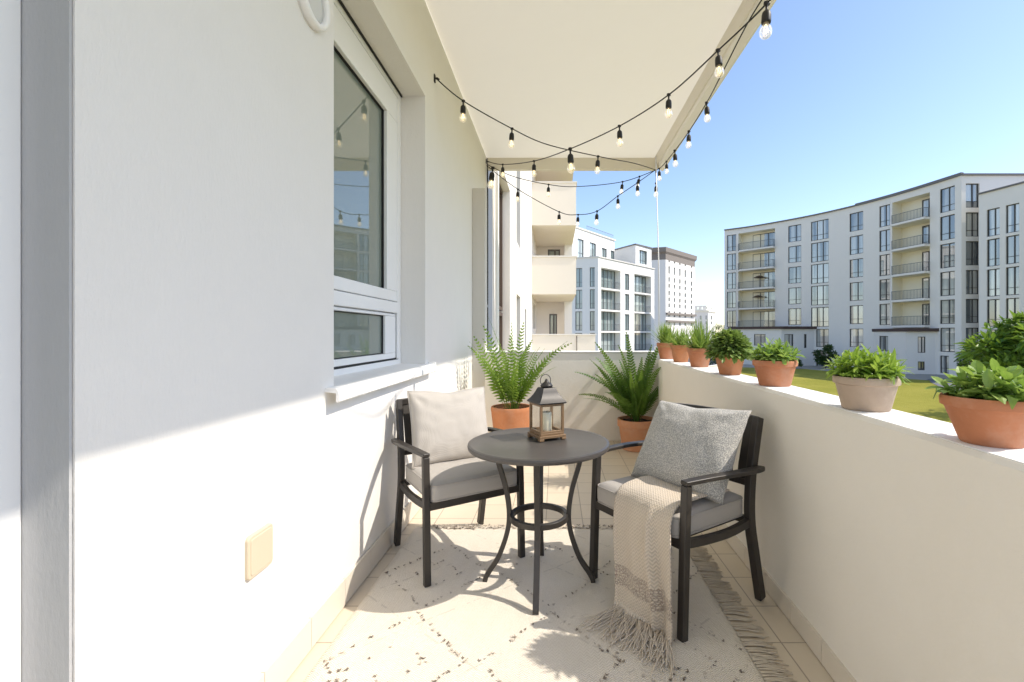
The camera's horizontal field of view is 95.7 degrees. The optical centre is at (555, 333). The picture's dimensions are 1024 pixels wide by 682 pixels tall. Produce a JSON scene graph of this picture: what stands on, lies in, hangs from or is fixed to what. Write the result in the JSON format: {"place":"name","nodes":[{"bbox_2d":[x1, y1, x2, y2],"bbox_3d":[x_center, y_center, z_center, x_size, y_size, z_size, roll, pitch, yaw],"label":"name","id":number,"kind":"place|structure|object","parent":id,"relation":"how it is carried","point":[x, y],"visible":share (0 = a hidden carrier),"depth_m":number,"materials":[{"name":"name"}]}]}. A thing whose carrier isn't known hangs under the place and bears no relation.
{"place":"outdoors","nodes":[
{"label":"outdoors","id":0,"kind":"place"},
{"bbox_2d":[286,441,834,681],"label":"balcony floor","id":1,"kind":"structure","parent":0,"point":[796,654],"depth_m":2.66,"materials":[{"name":"tile"}]},
{"bbox_2d":[21,0,486,681],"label":"apartment wall","id":2,"kind":"structure","parent":1,"relation":"on","point":[253,266],"depth_m":1.39,"materials":[{"name":"white paint"}]},
{"bbox_2d":[0,0,20,681],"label":"balcony door","id":3,"kind":"structure","parent":2,"relation":"attached to","point":[10,340],"depth_m":0.93,"materials":[{"name":"grey"}]},
{"bbox_2d":[245,523,272,579],"bbox_3d":[-0.993,0.730,1.550,0.015,0.142,0.132,0,0,0],"label":"wall socket cover","id":4,"kind":"object","parent":2,"relation":"attached to","point":[258,551],"depth_m":1.53,"materials":[{"name":"beige plastic"}]},
{"bbox_2d":[298,0,329,31],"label":"wall lamp","id":5,"kind":"object","parent":2,"relation":"attached to","point":[316,14],"visible":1,"depth_m":1.90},
{"bbox_2d":[334,0,402,375],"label":"window","id":6,"kind":"structure","parent":2,"relation":"in","point":[367,102],"depth_m":2.92,"materials":[{"name":"grey"}]},
{"bbox_2d":[434,74,654,169],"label":"string lights","id":7,"kind":"object","parent":2,"relation":"hanging from","point":[511,134],"visible":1,"depth_m":4.29,"materials":[{"name":"plastic"}]},
{"bbox_2d":[487,164,653,193],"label":"string lights","id":8,"kind":"object","parent":2,"relation":"hanging from","point":[491,176],"visible":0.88,"depth_m":6.60,"materials":[{"name":"plastic"}]},
{"bbox_2d":[487,166,654,222],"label":"string lights","id":9,"kind":"object","parent":2,"relation":"hanging from","point":[596,211],"visible":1,"depth_m":6.45,"materials":[{"name":"plastic"}]},
{"bbox_2d":[425,0,775,170],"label":"balcony ceiling","id":10,"kind":"structure","parent":2,"relation":"attached to","point":[565,74],"depth_m":4.46,"materials":[{"name":"paint"}]},
{"bbox_2d":[655,0,761,175],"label":"string lights","id":11,"kind":"object","parent":10,"relation":"hanging from","point":[706,113],"visible":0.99,"depth_m":4.40,"materials":[{"name":"plastic"}]},
{"bbox_2d":[486,0,770,174],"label":"string lights","id":12,"kind":"object","parent":2,"relation":"hanging from","point":[766,17],"visible":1,"depth_m":3.37,"materials":[{"name":"black rubber"}]},
{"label":"balcony slab","id":13,"kind":"structure","parent":2,"relation":"attached to","visible":0},
{"bbox_2d":[485,351,659,440],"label":"end parapet","id":14,"kind":"structure","parent":13,"relation":"on","point":[581,412],"depth_m":5.50,"materials":[{"name":"paint"}]},
{"bbox_2d":[655,156,659,342],"bbox_3d":[1.305,-1.087,5.920,0.015,2.602,0.621,0,0,9],"label":"pole","id":15,"kind":"object","parent":14,"relation":"attached to","point":[658,257],"visible":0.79,"depth_m":5.64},
{"bbox_2d":[658,359,1023,681],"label":"balcony parapet","id":16,"kind":"structure","parent":13,"relation":"on","point":[891,545],"depth_m":1.45,"materials":[{"name":"paint"}]},
{"bbox_2d":[646,322,685,358],"bbox_3d":[1.209,0.063,5.031,0.481,0.429,0.473,0,0,0],"label":"potted plant","id":17,"kind":"object","parent":16,"relation":"on","point":[665,352],"visible":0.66,"depth_m":4.96,"materials":[{"name":"green plant"}]},
{"bbox_2d":[662,326,690,361],"bbox_3d":[1.216,0.093,4.477,0.472,0.367,0.449,0,0,32],"label":"potted plant","id":18,"kind":"object","parent":16,"relation":"on","point":[679,351],"visible":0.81,"depth_m":4.42,"materials":[{"name":"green plant"}]},
{"bbox_2d":[675,316,724,366],"bbox_3d":[1.198,0.066,3.835,0.530,0.422,0.522,0,0,0],"label":"potted plant","id":19,"kind":"object","parent":16,"relation":"on","point":[699,339],"visible":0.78,"depth_m":3.77,"materials":[{"name":"green plant"}]},
{"bbox_2d":[704,328,754,374],"bbox_3d":[1.174,0.120,3.122,0.348,0.314,0.343,0,0,0],"label":"potted plant","id":20,"kind":"object","parent":16,"relation":"on","point":[731,355],"visible":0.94,"depth_m":3.05,"materials":[{"name":"green plant"}]},
{"bbox_2d":[746,337,805,386],"bbox_3d":[1.168,0.147,2.463,0.294,0.260,0.286,0,0,24],"label":"potted plant","id":21,"kind":"object","parent":16,"relation":"on","point":[777,366],"visible":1,"depth_m":2.39,"materials":[{"name":"green plant"}]},
{"bbox_2d":[822,344,914,411],"bbox_3d":[1.130,0.157,1.690,0.282,0.240,0.302,0,0,0],"label":"potted plant","id":22,"kind":"object","parent":16,"relation":"on","point":[869,383],"visible":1,"depth_m":1.63,"materials":[{"name":"green plant"}]},
{"bbox_2d":[925,358,1023,448],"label":"potted plant","id":23,"kind":"object","parent":16,"relation":"on","point":[985,408],"visible":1,"depth_m":1.12,"materials":[{"name":"green plant"}]},
{"bbox_2d":[468,322,571,429],"bbox_3d":[-0.423,0.548,4.952,1.216,1.463,1.002,0,0,0],"label":"potted fern","id":24,"kind":"object","parent":1,"relation":"on","point":[513,388],"visible":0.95,"depth_m":4.87,"materials":[{"name":"plant"}]},
{"bbox_2d":[304,524,796,681],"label":"rug","id":25,"kind":"object","parent":1,"relation":"on","point":[458,620],"visible":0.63,"depth_m":2.01,"materials":[{"name":"fabric"}]},
{"bbox_2d":[391,398,524,587],"bbox_3d":[-0.578,0.832,2.704,0.658,0.881,0.604,0,0,-34],"label":"patio armchair","id":26,"kind":"object","parent":25,"relation":"on","point":[441,485],"visible":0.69,"depth_m":2.52,"materials":[{"name":"black metal"}]},
{"bbox_2d":[407,387,487,468],"bbox_3d":[-0.634,0.553,2.787,0.496,0.446,0.151,1,-18,-34],"label":"back cushion","id":27,"kind":"object","parent":26,"relation":"on","point":[447,426],"visible":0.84,"depth_m":2.71,"materials":[{"name":"beige fabric"}]},
{"bbox_2d":[467,427,609,614],"bbox_3d":[-0.085,0.910,2.360,0.720,0.719,0.720,0,0,0],"label":"bistro table","id":28,"kind":"object","parent":25,"relation":"on","point":[515,446],"visible":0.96,"depth_m":2.28,"materials":[{"name":"metal"}]},
{"bbox_2d":[527,374,566,441],"bbox_3d":[-0.048,0.383,2.435,0.158,0.335,0.158,0,0,-28],"label":"lantern","id":29,"kind":"object","parent":28,"relation":"on","point":[546,394],"visible":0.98,"depth_m":2.40,"materials":[{"name":"brown metal"}]},
{"bbox_2d":[543,411,551,430],"bbox_3d":[-0.048,0.459,2.435,0.054,0.105,0.054,0,0,0],"label":"pillar candle","id":30,"kind":"object","parent":29,"relation":"in","point":[547,420],"visible":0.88,"depth_m":2.41,"materials":[{"name":"wax"}]},
{"bbox_2d":[589,402,765,642],"bbox_3d":[0.596,0.838,2.313,0.604,0.881,0.711,0,0,-34],"label":"patio armchair","id":31,"kind":"object","parent":25,"relation":"on","point":[692,518],"visible":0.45,"depth_m":2.15,"materials":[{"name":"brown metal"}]},
{"bbox_2d":[575,475,729,681],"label":"woven throw","id":32,"kind":"object","parent":31,"relation":"on","point":[646,507],"visible":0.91,"depth_m":2.01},
{"bbox_2d":[631,400,750,504],"bbox_3d":[0.660,0.563,2.314,0.179,0.455,0.565,37,-22,-28],"label":"tweed pillow","id":33,"kind":"object","parent":31,"relation":"on","point":[681,442],"visible":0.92,"depth_m":2.20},
{"bbox_2d":[575,332,660,451],"bbox_3d":[0.735,0.629,5.113,1.043,1.302,0.928,0,0,35],"label":"potted fern","id":34,"kind":"object","parent":1,"relation":"on","point":[634,397],"visible":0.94,"depth_m":5.04,"materials":[{"name":"plant"}]},
{"bbox_2d":[573,0,1023,332],"label":"sky","id":35,"kind":"structure","parent":0,"point":[841,103],"materials":[{"name":"blue"}]},
{"bbox_2d":[654,346,966,381],"bbox_3d":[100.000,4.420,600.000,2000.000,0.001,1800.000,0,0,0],"label":"ground","id":36,"kind":"structure","parent":0,"point":[919,376],"depth_m":49.64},
{"bbox_2d":[487,158,595,350],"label":"neighbour building","id":37,"kind":"structure","parent":36,"relation":"on","point":[531,272],"depth_m":17.96,"materials":[{"name":"beige"}]},
{"bbox_2d":[487,307,502,350],"bbox_3d":[-1.130,0.280,8.400,0.100,1.400,2.000,0,0,0],"label":"window","id":38,"kind":"structure","parent":37,"relation":"in","point":[500,313],"depth_m":9.33,"materials":[{"name":"grey"}]},
{"bbox_2d":[487,158,502,310],"bbox_3d":[-1.130,-1.680,8.400,0.100,2.440,2.000,0,0,0],"label":"window","id":39,"kind":"structure","parent":37,"relation":"in","point":[500,189],"depth_m":9.33,"materials":[{"name":"grey"}]},
{"bbox_2d":[549,314,556,333],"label":"window","id":40,"kind":"structure","parent":37,"relation":"in","point":[552,317],"depth_m":22.54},
{"bbox_2d":[572,226,654,350],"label":"white loggia block","id":41,"kind":"structure","parent":36,"relation":"on","point":[613,302],"depth_m":68.66,"materials":[{"name":"paint"}]},
{"bbox_2d":[576,268,581,286],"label":"window","id":42,"kind":"structure","parent":41,"relation":"in","point":[578,270],"depth_m":65.11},
{"bbox_2d":[576,290,581,308],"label":"window","id":43,"kind":"structure","parent":41,"relation":"in","point":[578,292],"depth_m":65.11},
{"bbox_2d":[576,311,581,330],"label":"window","id":44,"kind":"structure","parent":41,"relation":"in","point":[578,313],"depth_m":65.11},
{"bbox_2d":[577,238,582,256],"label":"window","id":45,"kind":"structure","parent":41,"relation":"in","point":[579,242],"depth_m":67.14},
{"bbox_2d":[590,267,594,286],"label":"window","id":46,"kind":"structure","parent":41,"relation":"in","point":[592,270],"depth_m":64.50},
{"bbox_2d":[590,289,594,308],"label":"window","id":47,"kind":"structure","parent":41,"relation":"in","point":[592,291],"depth_m":64.50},
{"bbox_2d":[590,311,594,330],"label":"window","id":48,"kind":"structure","parent":41,"relation":"in","point":[592,313],"depth_m":64.50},
{"bbox_2d":[601,269,614,288],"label":"window","id":49,"kind":"structure","parent":41,"relation":"in","point":[607,275],"depth_m":67.51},
{"bbox_2d":[601,290,614,309],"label":"window","id":50,"kind":"structure","parent":41,"relation":"in","point":[606,296],"depth_m":67.42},
{"bbox_2d":[601,311,614,329],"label":"window","id":51,"kind":"structure","parent":41,"relation":"in","point":[608,318],"depth_m":67.42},
{"bbox_2d":[601,333,614,350],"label":"window","id":52,"kind":"structure","parent":41,"relation":"in","point":[608,339],"depth_m":67.73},
{"bbox_2d":[634,275,645,292],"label":"window","id":53,"kind":"structure","parent":41,"relation":"in","point":[639,281],"depth_m":74.75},
{"bbox_2d":[634,294,645,311],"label":"window","id":54,"kind":"structure","parent":41,"relation":"in","point":[638,299],"depth_m":74.75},
{"bbox_2d":[634,314,645,330],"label":"window","id":55,"kind":"structure","parent":41,"relation":"in","point":[639,319],"depth_m":74.75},
{"bbox_2d":[634,333,645,349],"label":"window","id":56,"kind":"structure","parent":41,"relation":"in","point":[639,338],"depth_m":74.75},
{"bbox_2d":[651,247,696,345],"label":"tower block","id":57,"kind":"structure","parent":36,"relation":"on","point":[677,286],"depth_m":166.06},
{"bbox_2d":[695,305,716,339],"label":"building","id":58,"kind":"structure","parent":36,"relation":"on","point":[706,312],"depth_m":202.58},
{"bbox_2d":[812,344,838,367],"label":"shrub","id":59,"kind":"object","parent":36,"relation":"on","point":[827,349],"visible":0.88,"depth_m":58.21,"materials":[{"name":"green plant"}]},
{"bbox_2d":[724,172,1023,376],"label":"curved apartment block","id":60,"kind":"structure","parent":36,"relation":"on","point":[898,271],"depth_m":56.72,"materials":[{"name":"paint"}]},
{"bbox_2d":[727,234,735,251],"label":"window","id":61,"kind":"structure","parent":60,"relation":"in","point":[731,239],"depth_m":72.22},
{"bbox_2d":[727,253,735,269],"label":"window","id":62,"kind":"structure","parent":60,"relation":"in","point":[731,258],"depth_m":72.22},
{"bbox_2d":[727,272,735,288],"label":"window","id":63,"kind":"structure","parent":60,"relation":"in","point":[731,277],"depth_m":72.22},
{"bbox_2d":[727,292,735,307],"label":"window","id":64,"kind":"structure","parent":60,"relation":"in","point":[731,296],"depth_m":72.22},
{"bbox_2d":[727,311,735,326],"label":"window","id":65,"kind":"structure","parent":60,"relation":"in","point":[731,315],"depth_m":72.22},
{"bbox_2d":[754,334,764,345],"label":"window","id":66,"kind":"structure","parent":60,"relation":"in","point":[758,338],"depth_m":64.66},
{"bbox_2d":[753,232,774,246],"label":"window","id":67,"kind":"structure","parent":60,"relation":"in","point":[771,235],"depth_m":69.66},
{"bbox_2d":[753,252,774,266],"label":"window","id":68,"kind":"structure","parent":60,"relation":"in","point":[771,255],"depth_m":69.66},
{"bbox_2d":[754,272,774,286],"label":"window","id":69,"kind":"structure","parent":60,"relation":"in","point":[769,276],"depth_m":69.66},
{"bbox_2d":[756,291,774,306],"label":"window","id":70,"kind":"structure","parent":60,"relation":"in","point":[769,296],"depth_m":69.66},
{"bbox_2d":[760,311,774,326],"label":"window","id":71,"kind":"structure","parent":60,"relation":"in","point":[768,315],"depth_m":69.66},
{"bbox_2d":[789,224,800,241],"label":"window","id":72,"kind":"structure","parent":60,"relation":"in","point":[795,230],"depth_m":65.68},
{"bbox_2d":[789,245,800,262],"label":"window","id":73,"kind":"structure","parent":60,"relation":"in","point":[794,251],"depth_m":65.68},
{"bbox_2d":[789,266,800,283],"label":"window","id":74,"kind":"structure","parent":60,"relation":"in","point":[794,272],"depth_m":65.71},
{"bbox_2d":[789,287,800,303],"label":"window","id":75,"kind":"structure","parent":60,"relation":"in","point":[794,293],"depth_m":65.66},
{"bbox_2d":[789,308,800,324],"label":"window","id":76,"kind":"structure","parent":60,"relation":"in","point":[794,313],"depth_m":65.66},
{"bbox_2d":[811,219,828,240],"bbox_3d":[36.077,-14.075,62.909,0.100,2.650,2.356,0,0,-33],"label":"window","id":77,"kind":"structure","parent":60,"relation":"in","point":[819,229],"depth_m":62.90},
{"bbox_2d":[811,241,828,262],"bbox_3d":[36.077,-11.115,62.909,0.100,2.650,2.356,0,0,-33],"label":"window","id":78,"kind":"structure","parent":60,"relation":"in","point":[820,250],"depth_m":62.90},
{"bbox_2d":[811,263,828,283],"bbox_3d":[36.077,-8.155,62.909,0.100,2.650,2.356,0,0,-33],"label":"window","id":79,"kind":"structure","parent":60,"relation":"in","point":[819,272],"depth_m":62.90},
{"bbox_2d":[811,285,828,304],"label":"window","id":80,"kind":"structure","parent":60,"relation":"in","point":[819,294],"depth_m":62.90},
{"bbox_2d":[811,307,828,326],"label":"window","id":81,"kind":"structure","parent":60,"relation":"in","point":[819,315],"depth_m":62.90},
{"bbox_2d":[816,329,828,346],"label":"window","id":82,"kind":"structure","parent":60,"relation":"in","point":[822,335],"depth_m":62.69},
{"bbox_2d":[850,211,862,231],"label":"window","id":83,"kind":"structure","parent":60,"relation":"in","point":[856,219],"depth_m":58.82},
{"bbox_2d":[850,235,862,254],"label":"window","id":84,"kind":"structure","parent":60,"relation":"in","point":[856,242],"depth_m":58.82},
{"bbox_2d":[850,258,862,277],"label":"window","id":85,"kind":"structure","parent":60,"relation":"in","point":[856,265],"depth_m":58.82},
{"bbox_2d":[850,282,862,300],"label":"window","id":86,"kind":"structure","parent":60,"relation":"in","point":[856,288],"depth_m":58.82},
{"bbox_2d":[850,305,862,323],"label":"window","id":87,"kind":"structure","parent":60,"relation":"in","point":[856,312],"depth_m":58.82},
{"bbox_2d":[850,329,862,346],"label":"window","id":88,"kind":"structure","parent":60,"relation":"in","point":[856,335],"depth_m":58.82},
{"bbox_2d":[880,336,887,350],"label":"window","id":89,"kind":"structure","parent":60,"relation":"in","point":[883,339],"depth_m":54.74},
{"bbox_2d":[880,204,889,226],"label":"window","id":90,"kind":"structure","parent":60,"relation":"in","point":[884,210],"depth_m":55.51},
{"bbox_2d":[880,229,889,251],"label":"window","id":91,"kind":"structure","parent":60,"relation":"in","point":[885,234],"depth_m":55.51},
{"bbox_2d":[880,254,889,275],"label":"window","id":92,"kind":"structure","parent":60,"relation":"in","point":[884,259],"depth_m":55.51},
{"bbox_2d":[880,279,889,300],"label":"window","id":93,"kind":"structure","parent":60,"relation":"in","point":[884,283],"depth_m":55.55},
{"bbox_2d":[880,304,889,324],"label":"window","id":94,"kind":"structure","parent":60,"relation":"in","point":[884,308],"depth_m":55.53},
{"bbox_2d":[918,337,924,352],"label":"window","id":95,"kind":"structure","parent":60,"relation":"in","point":[921,340],"depth_m":50.25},
{"bbox_2d":[922,198,929,216],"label":"window","id":96,"kind":"structure","parent":60,"relation":"in","point":[925,203],"depth_m":52.22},
{"bbox_2d":[922,225,929,243],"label":"window","id":97,"kind":"structure","parent":60,"relation":"in","point":[925,229],"depth_m":52.22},
{"bbox_2d":[922,251,929,270],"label":"window","id":98,"kind":"structure","parent":60,"relation":"in","point":[925,255],"depth_m":52.22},
{"bbox_2d":[922,277,929,297],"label":"window","id":99,"kind":"structure","parent":60,"relation":"in","point":[925,281],"depth_m":52.22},
{"bbox_2d":[922,304,929,324],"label":"window","id":100,"kind":"structure","parent":60,"relation":"in","point":[925,307],"depth_m":52.22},
{"bbox_2d":[941,356,948,372],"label":"window","id":101,"kind":"structure","parent":60,"relation":"in","point":[944,359],"depth_m":48.95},
{"bbox_2d":[941,186,954,212],"bbox_3d":[41.449,-14.125,48.703,0.100,2.550,1.514,0,0,-12],"label":"window","id":102,"kind":"structure","parent":60,"relation":"in","point":[947,194],"depth_m":48.70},
{"bbox_2d":[941,214,954,240],"bbox_3d":[41.449,-11.165,48.703,0.100,2.550,1.514,0,0,-12],"label":"window","id":103,"kind":"structure","parent":60,"relation":"in","point":[947,222],"depth_m":48.70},
{"bbox_2d":[941,242,954,267],"bbox_3d":[41.449,-8.205,48.703,0.100,2.550,1.514,0,0,-12],"label":"window","id":104,"kind":"structure","parent":60,"relation":"in","point":[947,250],"depth_m":48.70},
{"bbox_2d":[941,271,954,295],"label":"window","id":105,"kind":"structure","parent":60,"relation":"in","point":[947,278],"depth_m":48.70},
{"bbox_2d":[941,299,954,323],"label":"window","id":106,"kind":"structure","parent":60,"relation":"in","point":[947,306],"depth_m":48.70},
{"bbox_2d":[941,328,954,351],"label":"window","id":107,"kind":"structure","parent":60,"relation":"in","point":[947,334],"depth_m":48.74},
{"bbox_2d":[966,184,977,207],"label":"window","id":108,"kind":"structure","parent":60,"relation":"in","point":[971,189],"depth_m":47.50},
{"bbox_2d":[966,213,977,235],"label":"window","id":109,"kind":"structure","parent":60,"relation":"in","point":[971,218],"depth_m":47.50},
{"bbox_2d":[966,241,977,264],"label":"window","id":110,"kind":"structure","parent":60,"relation":"in","point":[971,246],"depth_m":47.50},
{"bbox_2d":[966,270,977,293],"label":"window","id":111,"kind":"structure","parent":60,"relation":"in","point":[971,275],"depth_m":47.50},
{"bbox_2d":[966,299,977,322],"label":"window","id":112,"kind":"structure","parent":60,"relation":"in","point":[971,304],"depth_m":47.50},
{"bbox_2d":[966,328,977,343],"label":"window","id":113,"kind":"structure","parent":60,"relation":"in","point":[969,331],"depth_m":47.50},
{"bbox_2d":[977,181,1023,346],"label":"apartment wing","id":114,"kind":"structure","parent":36,"relation":"on","point":[1001,251],"depth_m":44.03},
{"bbox_2d":[988,207,999,236],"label":"window","id":115,"kind":"structure","parent":114,"relation":"in","point":[993,214],"depth_m":44.75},
{"bbox_2d":[988,238,999,266],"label":"window","id":116,"kind":"structure","parent":114,"relation":"in","point":[993,244],"depth_m":44.75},
{"bbox_2d":[988,268,999,296],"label":"window","id":117,"kind":"structure","parent":114,"relation":"in","point":[993,274],"depth_m":44.76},
{"bbox_2d":[988,299,999,326],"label":"window","id":118,"kind":"structure","parent":114,"relation":"in","point":[993,304],"depth_m":44.82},
{"bbox_2d":[1007,203,1018,232],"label":"window","id":119,"kind":"structure","parent":114,"relation":"in","point":[1012,210],"depth_m":43.24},
{"bbox_2d":[1007,235,1018,263],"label":"window","id":120,"kind":"structure","parent":114,"relation":"in","point":[1012,241],"depth_m":43.24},
{"bbox_2d":[1007,266,1018,294],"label":"window","id":121,"kind":"structure","parent":114,"relation":"in","point":[1012,272],"depth_m":43.24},
{"bbox_2d":[1007,298,1018,325],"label":"window","id":122,"kind":"structure","parent":114,"relation":"in","point":[1012,303],"depth_m":43.32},
{"bbox_2d":[741,367,952,422],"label":"lawn","id":123,"kind":"structure","parent":0,"point":[915,397],"depth_m":34.95,"materials":[{"name":"green plant"}]},
{"bbox_2d":[954,310,1023,385],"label":"bush","id":124,"kind":"object","parent":123,"relation":"on","point":[1004,345],"visible":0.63,"depth_m":20.06,"materials":[{"name":"green plant"}]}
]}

